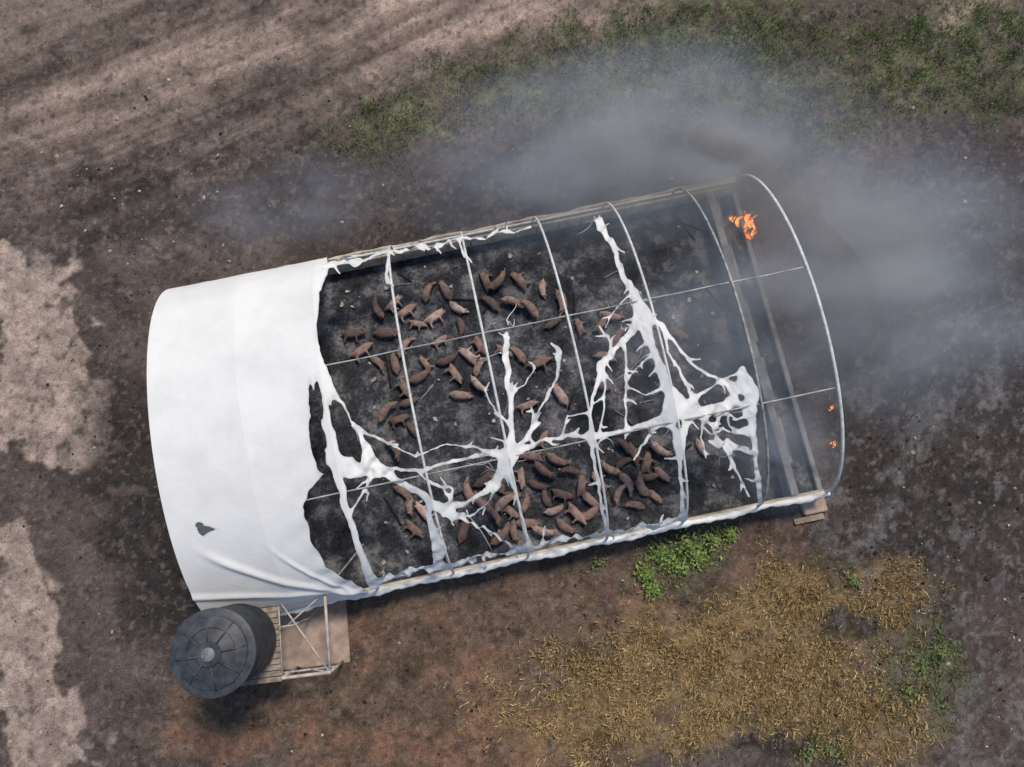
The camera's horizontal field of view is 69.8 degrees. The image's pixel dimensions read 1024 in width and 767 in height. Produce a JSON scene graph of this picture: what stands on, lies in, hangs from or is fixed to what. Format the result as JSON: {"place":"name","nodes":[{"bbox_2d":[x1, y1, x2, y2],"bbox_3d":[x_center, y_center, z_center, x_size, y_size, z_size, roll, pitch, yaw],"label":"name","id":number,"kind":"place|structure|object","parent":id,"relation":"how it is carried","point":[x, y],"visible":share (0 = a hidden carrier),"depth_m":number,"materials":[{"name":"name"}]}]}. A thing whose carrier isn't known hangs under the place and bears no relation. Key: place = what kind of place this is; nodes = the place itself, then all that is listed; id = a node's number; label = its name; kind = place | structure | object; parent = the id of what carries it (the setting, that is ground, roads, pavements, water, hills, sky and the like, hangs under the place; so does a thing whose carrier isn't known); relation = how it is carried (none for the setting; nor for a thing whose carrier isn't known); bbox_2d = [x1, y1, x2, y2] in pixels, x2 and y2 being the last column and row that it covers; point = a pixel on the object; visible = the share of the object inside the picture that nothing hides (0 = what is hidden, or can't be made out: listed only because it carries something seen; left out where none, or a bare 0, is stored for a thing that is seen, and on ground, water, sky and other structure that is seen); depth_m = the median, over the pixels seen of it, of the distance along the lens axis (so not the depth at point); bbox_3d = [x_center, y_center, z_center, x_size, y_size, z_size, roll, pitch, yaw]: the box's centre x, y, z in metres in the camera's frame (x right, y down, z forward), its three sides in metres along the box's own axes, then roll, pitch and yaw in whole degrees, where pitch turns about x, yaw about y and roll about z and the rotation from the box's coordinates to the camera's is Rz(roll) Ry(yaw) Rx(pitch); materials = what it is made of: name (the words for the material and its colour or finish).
{"place":"outdoors","nodes":[
{"label":"outdoors","id":0,"kind":"place"},
{"bbox_2d":[0,0,1023,766],"bbox_3d":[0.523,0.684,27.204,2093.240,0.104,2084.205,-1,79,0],"label":"ground","id":1,"kind":"structure","parent":0,"point":[254,184],"depth_m":27.81,"materials":[{"name":"brown soil"}]},
{"bbox_2d":[241,543,363,685],"bbox_3d":[-7.534,7.722,24.739,5.071,2.300,3.996,-7,79,-1],"label":"tank stand","id":2,"kind":"object","parent":1,"relation":"on","point":[316,636],"visible":0.41,"depth_m":25.46,"materials":[{"name":"paint"}]},
{"bbox_2d":[170,603,275,698],"bbox_3d":[-8.743,8.041,22.353,2.520,2.610,2.520,-1,79,0],"label":"water tank","id":3,"kind":"object","parent":2,"relation":"on","point":[220,651],"visible":1,"depth_m":21.36,"materials":[{"name":"plastic"}]},
{"bbox_2d":[147,174,844,615],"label":"hoop barn","id":4,"kind":"structure","parent":1,"relation":"on","point":[279,470],"depth_m":26.33,"materials":[{"name":"plastic"}]},
{"bbox_2d":[340,328,365,343],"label":"pig","id":5,"kind":"object","parent":4,"relation":"on","point":[356,334],"visible":1,"depth_m":27.29},
{"bbox_2d":[349,340,373,362],"bbox_3d":[-5.541,-1.159,27.266,1.038,0.386,0.511,-31,81,-6],"label":"pig","id":6,"kind":"object","parent":4,"relation":"on","point":[362,349],"visible":0.93,"depth_m":27.17},
{"bbox_2d":[369,356,385,373],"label":"pig","id":7,"kind":"object","parent":4,"relation":"on","point":[378,362],"visible":0.94,"depth_m":27.16},
{"bbox_2d":[372,297,384,319],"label":"pig","id":8,"kind":"object","parent":4,"relation":"on","point":[378,312],"visible":1,"depth_m":27.33},
{"bbox_2d":[372,329,397,338],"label":"pig","id":9,"kind":"object","parent":4,"relation":"on","point":[384,333],"visible":0.96,"depth_m":27.31},
{"bbox_2d":[377,401,396,422],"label":"pig","id":10,"kind":"object","parent":4,"relation":"on","point":[385,409],"visible":1,"depth_m":26.56},
{"bbox_2d":[385,437,400,461],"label":"pig","id":11,"kind":"object","parent":4,"relation":"on","point":[397,452],"visible":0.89,"depth_m":26.27},
{"bbox_2d":[385,294,402,312],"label":"pig","id":12,"kind":"object","parent":4,"relation":"on","point":[398,298],"visible":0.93,"depth_m":27.58},
{"bbox_2d":[389,352,400,373],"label":"pig","id":13,"kind":"object","parent":4,"relation":"on","point":[395,365],"visible":1,"depth_m":27.11},
{"bbox_2d":[387,413,410,428],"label":"pig","id":14,"kind":"object","parent":4,"relation":"on","point":[395,420],"visible":1,"depth_m":26.73},
{"bbox_2d":[393,485,411,502],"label":"pig","id":15,"kind":"object","parent":4,"relation":"on","point":[404,492],"visible":0.83,"depth_m":26.21},
{"bbox_2d":[394,377,413,397],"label":"pig","id":16,"kind":"object","parent":4,"relation":"on","point":[402,384],"visible":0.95,"depth_m":26.90},
{"bbox_2d":[394,302,416,322],"bbox_3d":[-3.934,-2.648,27.558,1.002,0.372,0.494,-31,81,-6],"label":"pig","id":17,"kind":"object","parent":4,"relation":"on","point":[404,312],"visible":0.98,"depth_m":27.46},
{"bbox_2d":[396,337,415,357],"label":"pig","id":18,"kind":"object","parent":4,"relation":"on","point":[406,342],"visible":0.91,"depth_m":27.24},
{"bbox_2d":[398,395,420,407],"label":"pig","id":19,"kind":"object","parent":4,"relation":"on","point":[404,403],"visible":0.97,"depth_m":26.86},
{"bbox_2d":[405,494,413,516],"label":"pig","id":20,"kind":"object","parent":4,"relation":"on","point":[409,507],"visible":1,"depth_m":26.15},
{"bbox_2d":[403,519,423,537],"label":"pig","id":21,"kind":"object","parent":4,"relation":"on","point":[413,528],"visible":1,"depth_m":25.95},
{"bbox_2d":[406,421,420,437],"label":"pig","id":22,"kind":"object","parent":4,"relation":"on","point":[411,427],"visible":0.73,"depth_m":26.70},
{"bbox_2d":[408,320,427,331],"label":"pig","id":23,"kind":"object","parent":4,"relation":"on","point":[418,324],"visible":1,"depth_m":27.43},
{"bbox_2d":[409,367,429,384],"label":"pig","id":24,"kind":"object","parent":4,"relation":"on","point":[419,377],"visible":0.86,"depth_m":27.00},
{"bbox_2d":[414,501,433,520],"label":"pig","id":25,"kind":"object","parent":4,"relation":"on","point":[419,507],"visible":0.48,"depth_m":26.07},
{"bbox_2d":[419,355,434,372],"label":"pig","id":26,"kind":"object","parent":4,"relation":"on","point":[424,362],"visible":1,"depth_m":27.15},
{"bbox_2d":[422,282,435,301],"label":"pig","id":27,"kind":"object","parent":4,"relation":"on","point":[426,292],"visible":1,"depth_m":27.64},
{"bbox_2d":[423,308,445,328],"bbox_3d":[-2.835,-2.436,27.599,1.053,0.486,0.520,-30,80,-5],"label":"pig","id":28,"kind":"object","parent":4,"relation":"on","point":[433,317],"visible":1,"depth_m":27.43},
{"bbox_2d":[431,334,448,349],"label":"pig","id":29,"kind":"object","parent":4,"relation":"on","point":[443,337],"visible":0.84,"depth_m":27.33},
{"bbox_2d":[438,280,452,300],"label":"pig","id":30,"kind":"object","parent":4,"relation":"on","point":[446,290],"visible":1,"depth_m":27.63},
{"bbox_2d":[435,352,457,366],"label":"pig","id":31,"kind":"object","parent":4,"relation":"on","point":[445,361],"visible":1,"depth_m":27.14},
{"bbox_2d":[444,363,462,383],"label":"pig","id":32,"kind":"object","parent":4,"relation":"on","point":[454,372],"visible":1,"depth_m":27.01},
{"bbox_2d":[449,300,468,315],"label":"pig","id":33,"kind":"object","parent":4,"relation":"on","point":[457,308],"visible":1,"depth_m":27.54},
{"bbox_2d":[448,390,473,400],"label":"pig","id":34,"kind":"object","parent":4,"relation":"on","point":[459,395],"visible":1,"depth_m":26.88},
{"bbox_2d":[455,317,466,338],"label":"pig","id":35,"kind":"object","parent":4,"relation":"on","point":[460,323],"visible":0.99,"depth_m":27.41},
{"bbox_2d":[457,517,470,544],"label":"pig","id":36,"kind":"object","parent":4,"relation":"on","point":[463,531],"visible":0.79,"depth_m":25.91},
{"bbox_2d":[458,346,479,364],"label":"pig","id":37,"kind":"object","parent":4,"relation":"on","point":[469,356],"visible":1,"depth_m":27.15},
{"bbox_2d":[461,476,476,502],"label":"pig","id":38,"kind":"object","parent":4,"relation":"on","point":[466,489],"visible":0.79,"depth_m":26.19},
{"bbox_2d":[469,335,488,356],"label":"pig","id":39,"kind":"object","parent":4,"relation":"on","point":[477,342],"visible":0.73,"depth_m":27.22},
{"bbox_2d":[470,375,487,390],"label":"pig","id":40,"kind":"object","parent":4,"relation":"on","point":[477,384],"visible":0.89,"depth_m":26.81},
{"bbox_2d":[473,359,486,376],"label":"pig","id":41,"kind":"object","parent":4,"relation":"on","point":[477,368],"visible":0.92,"depth_m":27.11},
{"bbox_2d":[474,491,490,509],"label":"pig","id":42,"kind":"object","parent":4,"relation":"on","point":[481,502],"visible":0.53,"depth_m":26.16},
{"bbox_2d":[473,467,492,487],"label":"pig","id":43,"kind":"object","parent":4,"relation":"on","point":[482,480],"visible":0.89,"depth_m":26.28},
{"bbox_2d":[479,271,492,291],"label":"pig","id":44,"kind":"object","parent":4,"relation":"on","point":[485,280],"visible":0.84,"depth_m":27.72},
{"bbox_2d":[479,294,499,312],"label":"pig","id":45,"kind":"object","parent":4,"relation":"on","point":[491,303],"visible":1,"depth_m":27.53},
{"bbox_2d":[485,506,500,525],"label":"pig","id":46,"kind":"object","parent":4,"relation":"on","point":[490,510],"visible":0.99,"depth_m":25.91},
{"bbox_2d":[488,270,504,290],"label":"pig","id":47,"kind":"object","parent":4,"relation":"on","point":[497,282],"visible":1,"depth_m":27.50},
{"bbox_2d":[489,473,504,493],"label":"pig","id":48,"kind":"object","parent":4,"relation":"on","point":[501,489],"visible":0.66,"depth_m":26.25},
{"bbox_2d":[490,522,509,544],"bbox_3d":[-0.371,5.350,25.895,0.359,0.515,1.048,41,82,7],"label":"pig","id":49,"kind":"object","parent":4,"relation":"on","point":[503,533],"visible":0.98,"depth_m":25.69},
{"bbox_2d":[494,344,514,358],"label":"pig","id":50,"kind":"object","parent":4,"relation":"on","point":[500,349],"visible":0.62,"depth_m":27.24},
{"bbox_2d":[494,494,518,511],"bbox_3d":[-0.252,4.196,26.118,1.065,0.516,0.373,-35,81,-6],"label":"pig","id":51,"kind":"object","parent":4,"relation":"on","point":[501,503],"visible":0.84,"depth_m":25.90},
{"bbox_2d":[501,504,519,519],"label":"pig","id":52,"kind":"object","parent":4,"relation":"on","point":[510,511],"visible":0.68,"depth_m":26.10},
{"bbox_2d":[501,296,522,307],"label":"pig","id":53,"kind":"object","parent":4,"relation":"on","point":[513,301],"visible":1,"depth_m":27.39},
{"bbox_2d":[504,492,522,502],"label":"pig","id":54,"kind":"object","parent":4,"relation":"on","point":[519,494],"visible":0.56,"depth_m":26.27},
{"bbox_2d":[509,519,518,542],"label":"pig","id":55,"kind":"object","parent":4,"relation":"on","point":[513,531],"visible":0.92,"depth_m":25.97},
{"bbox_2d":[509,346,525,364],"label":"pig","id":56,"kind":"object","parent":4,"relation":"on","point":[518,353],"visible":0.93,"depth_m":27.17},
{"bbox_2d":[513,466,524,489],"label":"pig","id":57,"kind":"object","parent":4,"relation":"on","point":[521,477],"visible":0.91,"depth_m":26.30},
{"bbox_2d":[510,271,530,290],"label":"pig","id":58,"kind":"object","parent":4,"relation":"on","point":[520,281],"visible":1,"depth_m":27.70},
{"bbox_2d":[518,493,530,513],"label":"pig","id":59,"kind":"object","parent":4,"relation":"on","point":[526,502],"visible":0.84,"depth_m":26.15},
{"bbox_2d":[516,399,538,414],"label":"pig","id":60,"kind":"object","parent":4,"relation":"on","point":[522,407],"visible":0.84,"depth_m":26.80},
{"bbox_2d":[515,518,540,527],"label":"pig","id":61,"kind":"object","parent":4,"relation":"on","point":[529,523],"visible":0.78,"depth_m":25.99},
{"bbox_2d":[519,298,538,318],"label":"pig","id":62,"kind":"object","parent":4,"relation":"on","point":[530,307],"visible":1,"depth_m":27.26},
{"bbox_2d":[519,449,543,461],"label":"pig","id":63,"kind":"object","parent":4,"relation":"on","point":[533,456],"visible":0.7,"depth_m":26.43},
{"bbox_2d":[528,479,549,490],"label":"pig","id":64,"kind":"object","parent":4,"relation":"on","point":[535,484],"visible":1,"depth_m":26.28},
{"bbox_2d":[526,354,552,373],"bbox_3d":[1.042,-0.696,27.161,1.045,0.388,0.515,-18,80,-3],"label":"pig","id":65,"kind":"object","parent":4,"relation":"on","point":[543,361],"visible":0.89,"depth_m":27.06},
{"bbox_2d":[535,430,548,448],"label":"pig","id":66,"kind":"object","parent":4,"relation":"on","point":[544,434],"visible":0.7,"depth_m":26.60},
{"bbox_2d":[538,279,546,298],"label":"pig","id":67,"kind":"object","parent":4,"relation":"on","point":[542,285],"visible":1,"depth_m":27.69},
{"bbox_2d":[531,525,556,535],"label":"pig","id":68,"kind":"object","parent":4,"relation":"on","point":[536,529],"visible":0.98,"depth_m":25.76},
{"bbox_2d":[534,460,556,476],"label":"pig","id":69,"kind":"object","parent":4,"relation":"on","point":[541,469],"visible":1,"depth_m":26.16},
{"bbox_2d":[540,487,551,506],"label":"pig","id":70,"kind":"object","parent":4,"relation":"on","point":[546,501],"visible":1,"depth_m":26.20},
{"bbox_2d":[544,318,561,329],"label":"pig","id":71,"kind":"object","parent":4,"relation":"on","point":[550,325],"visible":0.93,"depth_m":27.43},
{"bbox_2d":[544,503,563,515],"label":"pig","id":72,"kind":"object","parent":4,"relation":"on","point":[555,510],"visible":1,"depth_m":26.11},
{"bbox_2d":[546,452,569,467],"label":"pig","id":73,"kind":"object","parent":4,"relation":"on","point":[553,458],"visible":1,"depth_m":26.42},
{"bbox_2d":[551,383,567,405],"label":"pig","id":74,"kind":"object","parent":4,"relation":"on","point":[559,394],"visible":0.92,"depth_m":26.84},
{"bbox_2d":[554,289,567,316],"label":"pig","id":75,"kind":"object","parent":4,"relation":"on","point":[557,296],"visible":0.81,"depth_m":27.54},
{"bbox_2d":[550,489,574,504],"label":"pig","id":76,"kind":"object","parent":4,"relation":"on","point":[563,494],"visible":1,"depth_m":26.19},
{"bbox_2d":[556,517,577,533],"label":"pig","id":77,"kind":"object","parent":4,"relation":"on","point":[564,526],"visible":1,"depth_m":25.98},
{"bbox_2d":[558,467,580,474],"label":"pig","id":78,"kind":"object","parent":4,"relation":"on","point":[573,470],"visible":1,"depth_m":26.23},
{"bbox_2d":[564,502,586,524],"bbox_3d":[2.229,4.690,26.119,0.504,0.380,1.024,-39,81,-7],"label":"pig","id":79,"kind":"object","parent":4,"relation":"on","point":[576,513],"visible":1,"depth_m":26.00},
{"bbox_2d":[574,317,587,337],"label":"pig","id":80,"kind":"object","parent":4,"relation":"on","point":[579,326],"visible":1,"depth_m":27.40},
{"bbox_2d":[576,473,590,497],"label":"pig","id":81,"kind":"object","parent":4,"relation":"on","point":[582,482],"visible":0.98,"depth_m":26.24},
{"bbox_2d":[582,502,598,520],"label":"pig","id":82,"kind":"object","parent":4,"relation":"on","point":[590,513],"visible":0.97,"depth_m":26.04},
{"bbox_2d":[582,492,599,508],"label":"pig","id":83,"kind":"object","parent":4,"relation":"on","point":[589,499],"visible":1,"depth_m":26.16},
{"bbox_2d":[592,316,607,334],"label":"pig","id":84,"kind":"object","parent":4,"relation":"on","point":[601,323],"visible":0.89,"depth_m":27.39},
{"bbox_2d":[591,471,610,493],"bbox_3d":[3.216,3.532,26.353,0.474,0.357,0.961,-30,80,-5],"label":"pig","id":85,"kind":"object","parent":4,"relation":"on","point":[593,476],"visible":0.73,"depth_m":26.26},
{"bbox_2d":[593,378,611,391],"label":"pig","id":86,"kind":"object","parent":4,"relation":"on","point":[601,387],"visible":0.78,"depth_m":26.97},
{"bbox_2d":[592,351,616,362],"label":"pig","id":87,"kind":"object","parent":4,"relation":"on","point":[600,355],"visible":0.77,"depth_m":27.16},
{"bbox_2d":[600,459,621,474],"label":"pig","id":88,"kind":"object","parent":4,"relation":"on","point":[609,469],"visible":1,"depth_m":26.20},
{"bbox_2d":[600,311,623,322],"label":"pig","id":89,"kind":"object","parent":4,"relation":"on","point":[615,317],"visible":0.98,"depth_m":27.44},
{"bbox_2d":[612,326,626,346],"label":"pig","id":90,"kind":"object","parent":4,"relation":"on","point":[618,333],"visible":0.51,"depth_m":27.02},
{"bbox_2d":[613,484,625,503],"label":"pig","id":91,"kind":"object","parent":4,"relation":"on","point":[617,494],"visible":1,"depth_m":26.07},
{"bbox_2d":[614,438,632,454],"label":"pig","id":92,"kind":"object","parent":4,"relation":"on","point":[626,446],"visible":1,"depth_m":26.36},
{"bbox_2d":[615,456,633,468],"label":"pig","id":93,"kind":"object","parent":4,"relation":"on","point":[621,462],"visible":0.92,"depth_m":26.43},
{"bbox_2d":[618,473,633,496],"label":"pig","id":94,"kind":"object","parent":4,"relation":"on","point":[624,478],"visible":1,"depth_m":26.27},
{"bbox_2d":[622,500,644,510],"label":"pig","id":95,"kind":"object","parent":4,"relation":"on","point":[638,505],"visible":1,"depth_m":26.15},
{"bbox_2d":[629,442,643,465],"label":"pig","id":96,"kind":"object","parent":4,"relation":"on","point":[637,460],"visible":0.82,"depth_m":26.43},
{"bbox_2d":[634,471,648,496],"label":"pig","id":97,"kind":"object","parent":4,"relation":"on","point":[642,488],"visible":1,"depth_m":26.23},
{"bbox_2d":[640,451,656,473],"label":"pig","id":98,"kind":"object","parent":4,"relation":"on","point":[646,463],"visible":1,"depth_m":26.38},
{"bbox_2d":[642,471,658,480],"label":"pig","id":99,"kind":"object","parent":4,"relation":"on","point":[649,477],"visible":1,"depth_m":26.34},
{"bbox_2d":[648,490,662,503],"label":"pig","id":100,"kind":"object","parent":4,"relation":"on","point":[655,496],"visible":1,"depth_m":26.21},
{"bbox_2d":[654,467,669,481],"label":"pig","id":101,"kind":"object","parent":4,"relation":"on","point":[663,475],"visible":1,"depth_m":26.35},
{"bbox_2d":[651,440,672,455],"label":"pig","id":102,"kind":"object","parent":4,"relation":"on","point":[656,447],"visible":1,"depth_m":26.32},
{"bbox_2d":[669,328,688,343],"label":"pig","id":103,"kind":"object","parent":4,"relation":"on","point":[679,334],"visible":0.8,"depth_m":27.31},
{"bbox_2d":[694,438,704,456],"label":"pig","id":104,"kind":"object","parent":4,"relation":"on","point":[698,444],"visible":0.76,"depth_m":26.57},
{"bbox_2d":[735,211,756,228],"bbox_3d":[8.963,-6.182,27.916,0.813,0.840,0.710,-1,79,0],"label":"flame","id":105,"kind":"object","parent":4,"relation":"on","point":[746,223],"visible":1,"depth_m":28.08,"materials":[{"name":"orange"}]},
{"bbox_2d":[2,62,1020,766],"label":"pale rubble","id":106,"kind":"object","parent":1,"relation":"on","point":[504,188],"visible":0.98,"depth_m":28.22,"materials":[{"name":"stone"}]},
{"bbox_2d":[4,55,1023,764],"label":"charred debris","id":107,"kind":"object","parent":1,"relation":"on","point":[730,551],"visible":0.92,"depth_m":26.55,"materials":[{"name":"black"}]},
{"bbox_2d":[8,5,1019,766],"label":"sparse scrub","id":108,"kind":"object","parent":1,"relation":"on","point":[524,575],"visible":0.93,"depth_m":25.66,"materials":[{"name":"green plant"}]},
{"bbox_2d":[270,0,1023,766],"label":"green grass","id":109,"kind":"structure","parent":1,"relation":"on","point":[738,26],"depth_m":29.61,"materials":[{"name":"green plant"}]},
{"bbox_2d":[621,519,741,600],"bbox_3d":[5.946,5.909,25.867,4.590,0.675,2.518,-35,81,-6],"label":"leafy weed bush","id":110,"kind":"object","parent":1,"relation":"on","point":[697,556],"visible":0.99,"depth_m":25.91,"materials":[{"name":"green plant"}]},
{"bbox_2d":[586,549,946,766],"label":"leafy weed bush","id":111,"kind":"object","parent":1,"relation":"on","point":[831,752],"visible":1,"depth_m":25.22,"materials":[{"name":"green plant"}]},
{"bbox_2d":[444,536,957,766],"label":"dry grass","id":112,"kind":"structure","parent":0,"point":[763,680],"depth_m":25.26,"materials":[{"name":"plant"}]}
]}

